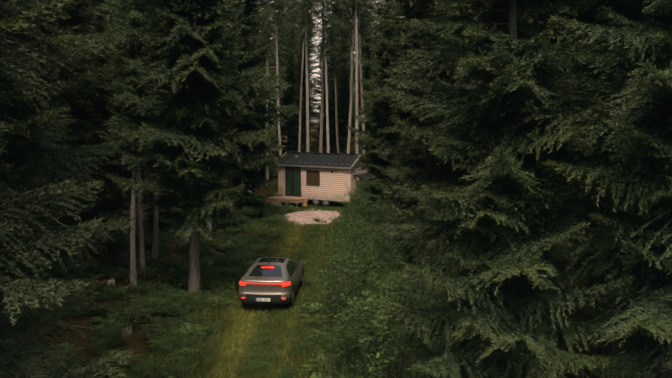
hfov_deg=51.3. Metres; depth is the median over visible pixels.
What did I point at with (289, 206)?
shrub
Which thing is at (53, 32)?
spruce tree
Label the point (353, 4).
spruce tree
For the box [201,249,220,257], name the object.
shrub
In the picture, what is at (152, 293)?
shrub
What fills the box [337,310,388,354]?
shrub
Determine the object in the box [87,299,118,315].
fern
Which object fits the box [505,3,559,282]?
spruce tree
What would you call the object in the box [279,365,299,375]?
shrub
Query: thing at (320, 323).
shrub
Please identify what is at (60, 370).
fern
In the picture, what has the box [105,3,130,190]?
spruce tree
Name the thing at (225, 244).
fern
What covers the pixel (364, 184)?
shrub
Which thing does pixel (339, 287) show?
shrub
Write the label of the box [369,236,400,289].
shrub
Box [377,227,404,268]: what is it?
shrub
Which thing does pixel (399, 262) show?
shrub
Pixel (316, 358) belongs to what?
fern
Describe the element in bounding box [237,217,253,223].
shrub
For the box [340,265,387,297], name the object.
shrub
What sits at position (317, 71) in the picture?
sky
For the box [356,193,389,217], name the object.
shrub
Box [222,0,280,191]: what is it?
spruce tree
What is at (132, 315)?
fern
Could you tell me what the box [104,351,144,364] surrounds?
fern
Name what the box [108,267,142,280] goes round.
shrub
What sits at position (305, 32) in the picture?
spruce tree
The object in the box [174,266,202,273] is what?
shrub
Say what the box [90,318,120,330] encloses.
shrub
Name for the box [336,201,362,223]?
shrub
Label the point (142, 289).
fern
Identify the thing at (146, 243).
shrub
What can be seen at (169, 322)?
shrub
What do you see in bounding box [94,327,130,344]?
shrub
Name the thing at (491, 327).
spruce tree
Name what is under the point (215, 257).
shrub
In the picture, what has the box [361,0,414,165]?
spruce tree
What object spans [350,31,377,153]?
spruce tree
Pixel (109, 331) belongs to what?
fern
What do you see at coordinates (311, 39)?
spruce tree
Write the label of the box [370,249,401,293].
shrub
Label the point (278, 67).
spruce tree
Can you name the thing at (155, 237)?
spruce tree
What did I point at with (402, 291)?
shrub
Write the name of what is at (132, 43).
spruce tree
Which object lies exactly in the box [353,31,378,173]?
spruce tree
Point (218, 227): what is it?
shrub
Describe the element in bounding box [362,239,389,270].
shrub
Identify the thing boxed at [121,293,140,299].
fern
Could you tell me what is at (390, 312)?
shrub
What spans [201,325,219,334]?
shrub
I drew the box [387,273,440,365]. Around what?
shrub
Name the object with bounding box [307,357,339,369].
fern
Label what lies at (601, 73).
spruce tree
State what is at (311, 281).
fern
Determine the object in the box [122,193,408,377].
grass
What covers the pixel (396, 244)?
shrub
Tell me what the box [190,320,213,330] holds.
shrub
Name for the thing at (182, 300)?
shrub
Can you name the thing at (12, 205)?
spruce tree
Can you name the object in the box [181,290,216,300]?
fern
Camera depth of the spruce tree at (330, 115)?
69.29 m
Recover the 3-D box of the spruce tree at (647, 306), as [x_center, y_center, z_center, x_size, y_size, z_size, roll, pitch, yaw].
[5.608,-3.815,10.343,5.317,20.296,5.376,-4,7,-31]
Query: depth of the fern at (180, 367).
18.14 m
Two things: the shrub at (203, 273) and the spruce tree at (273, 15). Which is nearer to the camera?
the shrub at (203, 273)
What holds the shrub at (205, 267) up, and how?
on the ground at (137, 342)
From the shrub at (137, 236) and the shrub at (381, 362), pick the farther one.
the shrub at (137, 236)
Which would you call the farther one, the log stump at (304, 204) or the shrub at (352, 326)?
the log stump at (304, 204)
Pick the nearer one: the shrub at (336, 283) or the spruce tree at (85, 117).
the shrub at (336, 283)
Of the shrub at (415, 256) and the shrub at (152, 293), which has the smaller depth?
the shrub at (152, 293)
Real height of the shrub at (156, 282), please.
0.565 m
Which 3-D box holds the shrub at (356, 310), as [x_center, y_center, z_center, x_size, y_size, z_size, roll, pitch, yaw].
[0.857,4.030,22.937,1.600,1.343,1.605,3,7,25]
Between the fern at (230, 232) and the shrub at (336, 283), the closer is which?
the shrub at (336, 283)
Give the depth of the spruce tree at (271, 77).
109.33 m
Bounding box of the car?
[239,257,304,305]
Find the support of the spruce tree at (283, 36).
on the ground at (137, 342)
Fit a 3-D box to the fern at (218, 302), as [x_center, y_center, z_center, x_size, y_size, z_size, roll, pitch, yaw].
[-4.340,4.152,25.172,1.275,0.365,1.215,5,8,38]
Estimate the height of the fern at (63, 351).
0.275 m
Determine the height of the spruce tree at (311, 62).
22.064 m
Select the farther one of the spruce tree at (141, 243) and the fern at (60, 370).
the spruce tree at (141, 243)
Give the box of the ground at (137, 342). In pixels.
[0,129,658,377]
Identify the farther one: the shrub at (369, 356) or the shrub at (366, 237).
the shrub at (366, 237)
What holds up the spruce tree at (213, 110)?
on the ground at (137, 342)
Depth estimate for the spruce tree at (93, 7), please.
49.94 m
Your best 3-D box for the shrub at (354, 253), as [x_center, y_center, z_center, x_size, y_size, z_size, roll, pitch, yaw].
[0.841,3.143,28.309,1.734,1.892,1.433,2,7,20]
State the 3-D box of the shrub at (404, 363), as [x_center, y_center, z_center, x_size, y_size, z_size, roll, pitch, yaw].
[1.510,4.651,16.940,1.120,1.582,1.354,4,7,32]
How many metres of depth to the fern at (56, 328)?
22.32 m
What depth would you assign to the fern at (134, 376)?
18.05 m
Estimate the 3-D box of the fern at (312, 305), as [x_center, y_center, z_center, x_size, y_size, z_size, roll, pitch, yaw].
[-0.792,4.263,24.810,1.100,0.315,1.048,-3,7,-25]
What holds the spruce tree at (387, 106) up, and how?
on the ground at (137, 342)
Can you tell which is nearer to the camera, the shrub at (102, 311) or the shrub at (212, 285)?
the shrub at (102, 311)
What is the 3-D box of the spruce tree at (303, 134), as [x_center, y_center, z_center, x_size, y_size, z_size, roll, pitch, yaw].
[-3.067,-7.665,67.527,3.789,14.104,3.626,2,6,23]
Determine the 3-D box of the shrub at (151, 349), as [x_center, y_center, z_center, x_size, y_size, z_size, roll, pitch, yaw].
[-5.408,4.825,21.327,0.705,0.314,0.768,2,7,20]
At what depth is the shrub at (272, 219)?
41.09 m
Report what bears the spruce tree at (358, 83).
on the ground at (137, 342)
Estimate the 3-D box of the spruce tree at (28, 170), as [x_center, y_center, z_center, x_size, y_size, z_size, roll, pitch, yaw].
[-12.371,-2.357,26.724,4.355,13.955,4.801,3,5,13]
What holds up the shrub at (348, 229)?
on the ground at (137, 342)
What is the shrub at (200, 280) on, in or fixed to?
on the ground at (137, 342)
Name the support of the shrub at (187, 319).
on the ground at (137, 342)
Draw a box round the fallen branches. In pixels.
[4,208,649,376]
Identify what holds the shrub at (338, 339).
on the ground at (137, 342)
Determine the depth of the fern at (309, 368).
19.21 m
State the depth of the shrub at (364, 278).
23.26 m
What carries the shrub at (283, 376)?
on the ground at (137, 342)
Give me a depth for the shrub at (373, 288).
23.39 m
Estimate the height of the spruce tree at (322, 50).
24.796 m
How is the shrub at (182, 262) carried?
on the ground at (137, 342)
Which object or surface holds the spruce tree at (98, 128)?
on the ground at (137, 342)
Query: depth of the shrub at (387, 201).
37.27 m
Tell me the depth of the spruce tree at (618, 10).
18.74 m
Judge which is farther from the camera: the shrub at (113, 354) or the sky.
the sky
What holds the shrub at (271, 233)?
on the ground at (137, 342)
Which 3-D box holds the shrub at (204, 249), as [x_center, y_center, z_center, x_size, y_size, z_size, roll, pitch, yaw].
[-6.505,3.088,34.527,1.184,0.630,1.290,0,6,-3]
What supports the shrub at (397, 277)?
on the ground at (137, 342)
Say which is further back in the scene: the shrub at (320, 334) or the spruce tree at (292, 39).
the spruce tree at (292, 39)
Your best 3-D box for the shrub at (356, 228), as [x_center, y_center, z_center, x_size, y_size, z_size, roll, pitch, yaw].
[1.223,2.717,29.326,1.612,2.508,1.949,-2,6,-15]
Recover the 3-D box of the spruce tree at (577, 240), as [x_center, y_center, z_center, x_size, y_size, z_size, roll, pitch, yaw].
[11.262,-3.456,31.383,4.884,15.331,4.820,-1,6,-6]
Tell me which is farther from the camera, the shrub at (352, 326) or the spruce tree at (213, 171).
the spruce tree at (213, 171)
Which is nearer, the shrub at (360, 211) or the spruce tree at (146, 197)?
the shrub at (360, 211)
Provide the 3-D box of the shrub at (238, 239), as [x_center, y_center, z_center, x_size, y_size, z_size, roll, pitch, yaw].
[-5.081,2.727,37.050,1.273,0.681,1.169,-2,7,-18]
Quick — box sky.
[185,0,402,121]
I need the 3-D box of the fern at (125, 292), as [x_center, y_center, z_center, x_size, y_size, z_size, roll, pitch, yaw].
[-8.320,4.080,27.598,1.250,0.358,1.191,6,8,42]
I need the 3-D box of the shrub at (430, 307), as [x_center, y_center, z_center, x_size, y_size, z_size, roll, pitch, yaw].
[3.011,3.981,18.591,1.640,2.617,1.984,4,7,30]
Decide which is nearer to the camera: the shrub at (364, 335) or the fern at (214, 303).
the shrub at (364, 335)
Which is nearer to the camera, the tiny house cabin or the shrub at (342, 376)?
the shrub at (342, 376)
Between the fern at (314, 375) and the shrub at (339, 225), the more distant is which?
the shrub at (339, 225)
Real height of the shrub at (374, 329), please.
2.239 m
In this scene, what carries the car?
on the ground at (137, 342)
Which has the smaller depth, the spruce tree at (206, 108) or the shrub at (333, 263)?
the shrub at (333, 263)
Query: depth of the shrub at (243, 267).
30.55 m
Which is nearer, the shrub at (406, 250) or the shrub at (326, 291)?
the shrub at (326, 291)
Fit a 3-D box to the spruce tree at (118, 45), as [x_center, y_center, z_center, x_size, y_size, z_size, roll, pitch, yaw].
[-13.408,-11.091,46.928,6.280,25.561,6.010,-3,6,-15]
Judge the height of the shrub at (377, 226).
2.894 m
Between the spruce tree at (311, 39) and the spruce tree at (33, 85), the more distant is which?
the spruce tree at (311, 39)
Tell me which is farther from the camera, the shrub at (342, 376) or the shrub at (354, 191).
the shrub at (354, 191)
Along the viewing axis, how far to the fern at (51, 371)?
18.41 m
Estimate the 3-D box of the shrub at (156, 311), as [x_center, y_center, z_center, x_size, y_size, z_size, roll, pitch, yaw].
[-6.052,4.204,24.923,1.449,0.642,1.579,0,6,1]
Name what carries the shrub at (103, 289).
on the ground at (137, 342)
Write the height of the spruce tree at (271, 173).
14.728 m
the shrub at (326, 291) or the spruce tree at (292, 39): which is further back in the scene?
the spruce tree at (292, 39)
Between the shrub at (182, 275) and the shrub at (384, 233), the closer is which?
the shrub at (182, 275)
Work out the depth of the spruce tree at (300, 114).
63.90 m
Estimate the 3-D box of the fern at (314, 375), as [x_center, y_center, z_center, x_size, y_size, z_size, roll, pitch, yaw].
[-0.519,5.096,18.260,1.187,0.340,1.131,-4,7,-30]
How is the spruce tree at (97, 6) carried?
on the ground at (137, 342)
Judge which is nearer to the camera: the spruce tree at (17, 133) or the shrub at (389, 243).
the spruce tree at (17, 133)
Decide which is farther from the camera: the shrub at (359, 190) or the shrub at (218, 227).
the shrub at (359, 190)
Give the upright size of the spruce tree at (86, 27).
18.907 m
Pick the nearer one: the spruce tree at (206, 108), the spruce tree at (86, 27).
the spruce tree at (206, 108)
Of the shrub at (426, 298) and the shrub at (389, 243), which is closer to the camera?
the shrub at (426, 298)
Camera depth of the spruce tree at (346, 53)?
82.12 m
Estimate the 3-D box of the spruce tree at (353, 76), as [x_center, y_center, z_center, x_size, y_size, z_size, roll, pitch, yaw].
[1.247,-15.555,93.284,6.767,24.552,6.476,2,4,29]
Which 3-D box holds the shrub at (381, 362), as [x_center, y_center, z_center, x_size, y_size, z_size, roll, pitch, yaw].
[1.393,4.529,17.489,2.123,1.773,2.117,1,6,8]
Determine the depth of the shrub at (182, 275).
29.57 m
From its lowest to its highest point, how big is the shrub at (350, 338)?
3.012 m
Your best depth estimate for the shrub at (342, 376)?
16.47 m
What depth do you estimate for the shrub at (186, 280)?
28.26 m
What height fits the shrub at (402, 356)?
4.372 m
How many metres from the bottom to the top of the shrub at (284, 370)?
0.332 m
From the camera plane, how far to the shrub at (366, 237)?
29.99 m
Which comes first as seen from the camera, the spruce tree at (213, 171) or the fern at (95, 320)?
the fern at (95, 320)
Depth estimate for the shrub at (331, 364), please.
16.90 m
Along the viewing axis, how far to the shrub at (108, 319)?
23.29 m
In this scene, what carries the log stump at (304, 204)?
on the ground at (137, 342)
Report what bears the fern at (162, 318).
on the ground at (137, 342)
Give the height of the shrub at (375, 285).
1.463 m
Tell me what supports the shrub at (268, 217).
on the ground at (137, 342)
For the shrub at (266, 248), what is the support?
on the ground at (137, 342)
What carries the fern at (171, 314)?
on the ground at (137, 342)
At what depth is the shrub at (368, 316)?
21.30 m
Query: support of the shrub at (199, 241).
on the ground at (137, 342)
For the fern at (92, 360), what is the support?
on the ground at (137, 342)
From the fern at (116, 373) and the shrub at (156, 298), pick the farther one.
the shrub at (156, 298)
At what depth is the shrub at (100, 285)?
28.37 m
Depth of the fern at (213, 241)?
36.57 m
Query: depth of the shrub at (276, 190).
54.20 m
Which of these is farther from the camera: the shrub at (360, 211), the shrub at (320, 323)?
the shrub at (360, 211)
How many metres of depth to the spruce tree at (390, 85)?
68.92 m
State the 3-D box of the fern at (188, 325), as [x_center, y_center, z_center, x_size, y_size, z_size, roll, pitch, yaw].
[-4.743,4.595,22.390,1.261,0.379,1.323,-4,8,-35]
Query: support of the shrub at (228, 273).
on the ground at (137, 342)
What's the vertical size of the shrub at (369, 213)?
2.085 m
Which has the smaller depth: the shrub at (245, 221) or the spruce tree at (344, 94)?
the shrub at (245, 221)
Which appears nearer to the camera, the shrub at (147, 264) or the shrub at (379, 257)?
the shrub at (379, 257)
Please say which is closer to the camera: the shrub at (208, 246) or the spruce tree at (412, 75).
the spruce tree at (412, 75)
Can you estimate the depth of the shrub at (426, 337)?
17.43 m
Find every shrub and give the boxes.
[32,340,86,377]
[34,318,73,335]
[46,359,90,373]
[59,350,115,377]
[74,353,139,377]
[76,305,101,315]
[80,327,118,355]
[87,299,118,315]
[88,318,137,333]
[89,282,109,291]
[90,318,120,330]
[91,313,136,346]
[92,313,129,323]
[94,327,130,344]
[94,349,135,366]
[95,282,122,294]
[97,304,120,315]
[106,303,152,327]
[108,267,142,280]
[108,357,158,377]
[109,287,130,298]
[116,360,169,377]
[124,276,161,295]
[125,252,156,269]
[128,231,152,242]
[132,293,173,307]
[134,294,178,314]
[134,315,152,323]
[138,288,166,298]
[144,239,158,247]
[147,295,184,315]
[147,343,159,351]
[148,279,170,291]
[149,316,177,329]
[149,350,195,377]
[151,282,182,296]
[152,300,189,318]
[153,300,195,313]
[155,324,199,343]
[160,285,193,302]
[160,317,196,334]
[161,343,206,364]
[168,265,188,278]
[170,258,203,269]
[172,293,205,305]
[173,274,209,287]
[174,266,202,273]
[174,310,198,322]
[175,328,208,342]
[177,240,199,250]
[180,236,210,246]
[182,274,211,286]
[188,266,215,277]
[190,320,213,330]
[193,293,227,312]
[199,239,215,249]
[199,245,215,255]
[199,260,215,269]
[199,280,230,292]
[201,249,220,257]
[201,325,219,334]
[204,252,228,264]
[204,285,234,297]
[216,223,230,230]
[218,265,247,276]
[228,233,250,243]
[230,262,251,271]
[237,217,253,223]
[253,360,272,369]
[256,244,273,252]
[258,228,283,237]
[260,215,279,224]
[261,226,280,233]
[262,191,277,212]
[264,216,288,224]
[267,183,277,193]
[273,368,296,377]
[274,367,298,375]
[279,203,298,210]
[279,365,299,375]
[285,348,300,355]
[302,305,355,377]
[304,266,357,317]
[305,311,332,328]
[307,329,341,342]
[309,237,371,279]
[317,256,353,340]
[317,318,362,353]
[319,358,347,376]
[321,321,367,360]
[322,295,378,377]
[324,256,362,327]
[326,215,372,247]
[327,351,360,362]
[329,215,379,251]
[330,266,375,305]
[330,368,386,377]
[332,191,364,224]
[333,243,377,273]
[333,272,405,377]
[333,316,374,350]
[335,239,363,303]
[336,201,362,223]
[336,240,372,284]
[337,215,363,229]
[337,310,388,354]
[337,364,401,377]
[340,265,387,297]
[341,223,383,273]
[341,235,379,321]
[342,295,380,324]
[343,180,365,198]
[345,185,364,213]
[345,224,386,272]
[347,196,368,230]
[347,259,442,377]
[348,216,385,237]
[348,270,386,321]
[349,328,433,377]
[350,303,378,331]
[354,296,393,370]
[355,322,414,377]
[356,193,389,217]
[357,198,386,223]
[358,174,372,199]
[358,271,388,292]
[360,214,393,250]
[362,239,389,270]
[364,275,422,364]
[367,188,393,227]
[368,206,386,266]
[369,199,397,248]
[369,217,395,260]
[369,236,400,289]
[369,238,410,273]
[369,258,418,298]
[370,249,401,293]
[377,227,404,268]
[377,254,436,372]
[379,280,439,321]
[380,261,421,292]
[380,349,421,377]
[381,270,423,298]
[384,207,407,270]
[384,223,421,279]
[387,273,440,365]
[388,220,416,277]
[390,257,426,332]
[401,302,443,376]
[405,361,453,377]
[410,247,487,377]
[416,279,445,340]
[417,290,455,348]
[417,290,458,377]
[427,336,475,377]
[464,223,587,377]
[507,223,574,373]
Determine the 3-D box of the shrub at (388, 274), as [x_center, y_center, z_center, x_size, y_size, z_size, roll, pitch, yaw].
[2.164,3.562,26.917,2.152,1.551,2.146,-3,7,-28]
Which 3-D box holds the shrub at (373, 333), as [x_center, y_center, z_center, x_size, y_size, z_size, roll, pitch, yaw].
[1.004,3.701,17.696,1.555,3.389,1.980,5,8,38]
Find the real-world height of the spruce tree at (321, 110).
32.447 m
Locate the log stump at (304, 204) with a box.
[301,199,306,206]
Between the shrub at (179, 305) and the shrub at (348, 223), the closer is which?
the shrub at (179, 305)
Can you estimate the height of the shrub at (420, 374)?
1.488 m
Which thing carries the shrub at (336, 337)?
on the ground at (137, 342)
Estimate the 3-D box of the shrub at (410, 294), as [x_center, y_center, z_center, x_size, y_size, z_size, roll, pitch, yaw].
[1.823,3.464,17.865,1.500,3.788,1.910,1,6,6]
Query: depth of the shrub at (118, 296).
27.43 m
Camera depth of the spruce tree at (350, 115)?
62.57 m
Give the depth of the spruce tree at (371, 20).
75.24 m
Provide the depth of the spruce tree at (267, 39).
62.05 m
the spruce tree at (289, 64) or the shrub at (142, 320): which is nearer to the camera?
the shrub at (142, 320)
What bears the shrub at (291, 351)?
on the ground at (137, 342)
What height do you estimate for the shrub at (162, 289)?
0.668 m
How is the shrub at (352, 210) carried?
on the ground at (137, 342)
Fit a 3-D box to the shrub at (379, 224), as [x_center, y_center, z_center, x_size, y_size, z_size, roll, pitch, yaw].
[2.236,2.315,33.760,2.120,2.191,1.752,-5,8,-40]
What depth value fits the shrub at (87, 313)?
24.80 m
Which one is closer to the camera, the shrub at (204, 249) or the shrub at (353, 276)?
the shrub at (353, 276)
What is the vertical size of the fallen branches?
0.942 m
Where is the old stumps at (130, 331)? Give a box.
[48,238,212,360]
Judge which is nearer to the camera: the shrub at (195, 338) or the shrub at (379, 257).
the shrub at (195, 338)
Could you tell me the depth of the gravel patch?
45.35 m
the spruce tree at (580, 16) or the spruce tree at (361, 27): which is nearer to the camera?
the spruce tree at (580, 16)
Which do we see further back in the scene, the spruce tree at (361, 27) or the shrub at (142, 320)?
the spruce tree at (361, 27)
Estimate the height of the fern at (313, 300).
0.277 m
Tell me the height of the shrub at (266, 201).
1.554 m
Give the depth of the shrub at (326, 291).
23.69 m
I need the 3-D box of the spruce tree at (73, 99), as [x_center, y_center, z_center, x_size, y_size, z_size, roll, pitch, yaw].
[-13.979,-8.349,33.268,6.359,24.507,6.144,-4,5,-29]
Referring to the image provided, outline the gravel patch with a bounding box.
[282,209,341,228]
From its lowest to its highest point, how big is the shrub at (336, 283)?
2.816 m
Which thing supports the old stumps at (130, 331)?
on the ground at (137, 342)
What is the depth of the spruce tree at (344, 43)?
75.89 m
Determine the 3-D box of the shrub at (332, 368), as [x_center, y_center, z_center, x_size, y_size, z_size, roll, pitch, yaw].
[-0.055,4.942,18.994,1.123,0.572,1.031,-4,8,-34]
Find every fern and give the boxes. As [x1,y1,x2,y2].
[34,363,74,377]
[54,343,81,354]
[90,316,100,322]
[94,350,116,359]
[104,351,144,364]
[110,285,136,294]
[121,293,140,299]
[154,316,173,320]
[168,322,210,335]
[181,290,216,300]
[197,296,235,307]
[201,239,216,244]
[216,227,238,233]
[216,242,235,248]
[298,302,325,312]
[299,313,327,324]
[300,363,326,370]
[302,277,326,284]
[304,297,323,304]
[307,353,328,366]
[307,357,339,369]
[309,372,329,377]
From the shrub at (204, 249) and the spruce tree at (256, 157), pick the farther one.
the spruce tree at (256, 157)
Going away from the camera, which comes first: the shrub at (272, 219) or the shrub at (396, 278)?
the shrub at (396, 278)
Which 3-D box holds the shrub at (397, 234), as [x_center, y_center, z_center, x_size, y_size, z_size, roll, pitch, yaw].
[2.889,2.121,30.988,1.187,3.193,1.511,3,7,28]
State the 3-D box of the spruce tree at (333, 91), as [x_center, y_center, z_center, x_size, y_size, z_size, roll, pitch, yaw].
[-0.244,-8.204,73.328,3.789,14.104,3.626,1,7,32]
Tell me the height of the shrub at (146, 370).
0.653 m
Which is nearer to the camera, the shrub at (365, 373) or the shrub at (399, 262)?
the shrub at (365, 373)
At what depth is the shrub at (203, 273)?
29.48 m
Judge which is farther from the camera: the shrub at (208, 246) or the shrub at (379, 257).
the shrub at (208, 246)
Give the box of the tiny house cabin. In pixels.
[265,147,374,207]
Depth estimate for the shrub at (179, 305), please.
24.55 m
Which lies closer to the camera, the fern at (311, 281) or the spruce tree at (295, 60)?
the fern at (311, 281)
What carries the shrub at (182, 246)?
on the ground at (137, 342)
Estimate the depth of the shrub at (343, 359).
19.52 m
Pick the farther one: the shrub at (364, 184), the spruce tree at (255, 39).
the spruce tree at (255, 39)
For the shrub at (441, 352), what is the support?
on the ground at (137, 342)
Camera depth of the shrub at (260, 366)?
19.57 m
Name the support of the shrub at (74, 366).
on the ground at (137, 342)
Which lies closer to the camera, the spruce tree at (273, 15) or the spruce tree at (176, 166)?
the spruce tree at (176, 166)
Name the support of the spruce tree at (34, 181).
on the ground at (137, 342)
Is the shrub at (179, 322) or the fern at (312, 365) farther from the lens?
the shrub at (179, 322)
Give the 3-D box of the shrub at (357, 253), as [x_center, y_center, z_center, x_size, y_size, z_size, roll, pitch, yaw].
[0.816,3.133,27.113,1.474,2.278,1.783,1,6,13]
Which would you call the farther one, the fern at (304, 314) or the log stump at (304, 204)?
the log stump at (304, 204)
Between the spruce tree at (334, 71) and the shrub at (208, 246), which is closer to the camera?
the shrub at (208, 246)
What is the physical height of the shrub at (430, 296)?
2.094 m
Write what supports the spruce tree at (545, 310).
on the ground at (137, 342)
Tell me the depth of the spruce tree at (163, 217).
39.27 m
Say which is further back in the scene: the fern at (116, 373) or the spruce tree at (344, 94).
the spruce tree at (344, 94)
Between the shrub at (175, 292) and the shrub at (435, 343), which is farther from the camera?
the shrub at (175, 292)
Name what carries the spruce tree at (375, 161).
on the ground at (137, 342)
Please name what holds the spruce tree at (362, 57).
on the ground at (137, 342)
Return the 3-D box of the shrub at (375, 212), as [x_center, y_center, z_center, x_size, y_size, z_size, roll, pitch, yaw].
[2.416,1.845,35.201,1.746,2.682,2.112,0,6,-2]
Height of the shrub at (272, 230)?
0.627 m
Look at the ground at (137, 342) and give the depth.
24.07 m
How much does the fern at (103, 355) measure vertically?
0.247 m
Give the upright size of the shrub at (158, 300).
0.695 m
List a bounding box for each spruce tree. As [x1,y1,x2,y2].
[0,0,132,377]
[0,0,135,377]
[1,0,61,265]
[2,0,57,275]
[4,0,62,317]
[19,0,92,280]
[22,0,113,205]
[22,90,102,318]
[55,3,102,165]
[57,0,128,247]
[67,3,151,276]
[73,0,139,241]
[79,0,121,134]
[91,0,156,136]
[92,0,178,295]
[103,0,171,272]
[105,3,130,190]
[106,0,281,297]
[118,0,187,258]
[128,97,187,234]
[143,8,152,218]
[144,0,240,226]
[175,0,248,239]
[182,85,226,231]
[210,0,300,218]
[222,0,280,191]
[245,30,283,179]
[251,19,272,171]
[254,0,285,184]
[261,0,290,156]
[261,8,284,133]
[268,0,310,151]
[269,1,287,150]
[271,0,320,135]
[272,49,305,178]
[283,0,326,151]
[283,38,315,149]
[284,0,315,151]
[285,39,319,151]
[296,0,319,130]
[303,16,318,130]
[307,0,346,152]
[309,41,343,152]
[315,1,364,133]
[317,0,338,152]
[317,46,348,151]
[319,0,361,141]
[320,0,350,152]
[329,56,359,153]
[334,13,361,138]
[335,0,377,155]
[338,0,368,153]
[339,0,363,153]
[345,0,417,225]
[349,0,382,151]
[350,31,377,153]
[353,31,365,151]
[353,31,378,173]
[354,0,384,76]
[358,0,479,281]
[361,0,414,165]
[370,30,399,177]
[372,0,641,377]
[382,0,429,156]
[383,0,598,302]
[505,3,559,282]
[509,0,671,377]
[516,3,660,309]
[517,0,671,364]
[541,0,671,377]
[546,17,610,272]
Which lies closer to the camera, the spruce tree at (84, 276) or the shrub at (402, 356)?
the shrub at (402, 356)
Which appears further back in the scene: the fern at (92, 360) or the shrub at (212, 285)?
the shrub at (212, 285)
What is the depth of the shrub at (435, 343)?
15.83 m
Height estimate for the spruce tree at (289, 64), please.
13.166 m
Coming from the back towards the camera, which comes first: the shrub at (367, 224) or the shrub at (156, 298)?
the shrub at (367, 224)
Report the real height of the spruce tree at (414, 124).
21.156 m
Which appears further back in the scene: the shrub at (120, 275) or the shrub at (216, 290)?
the shrub at (120, 275)
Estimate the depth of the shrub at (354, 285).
25.09 m

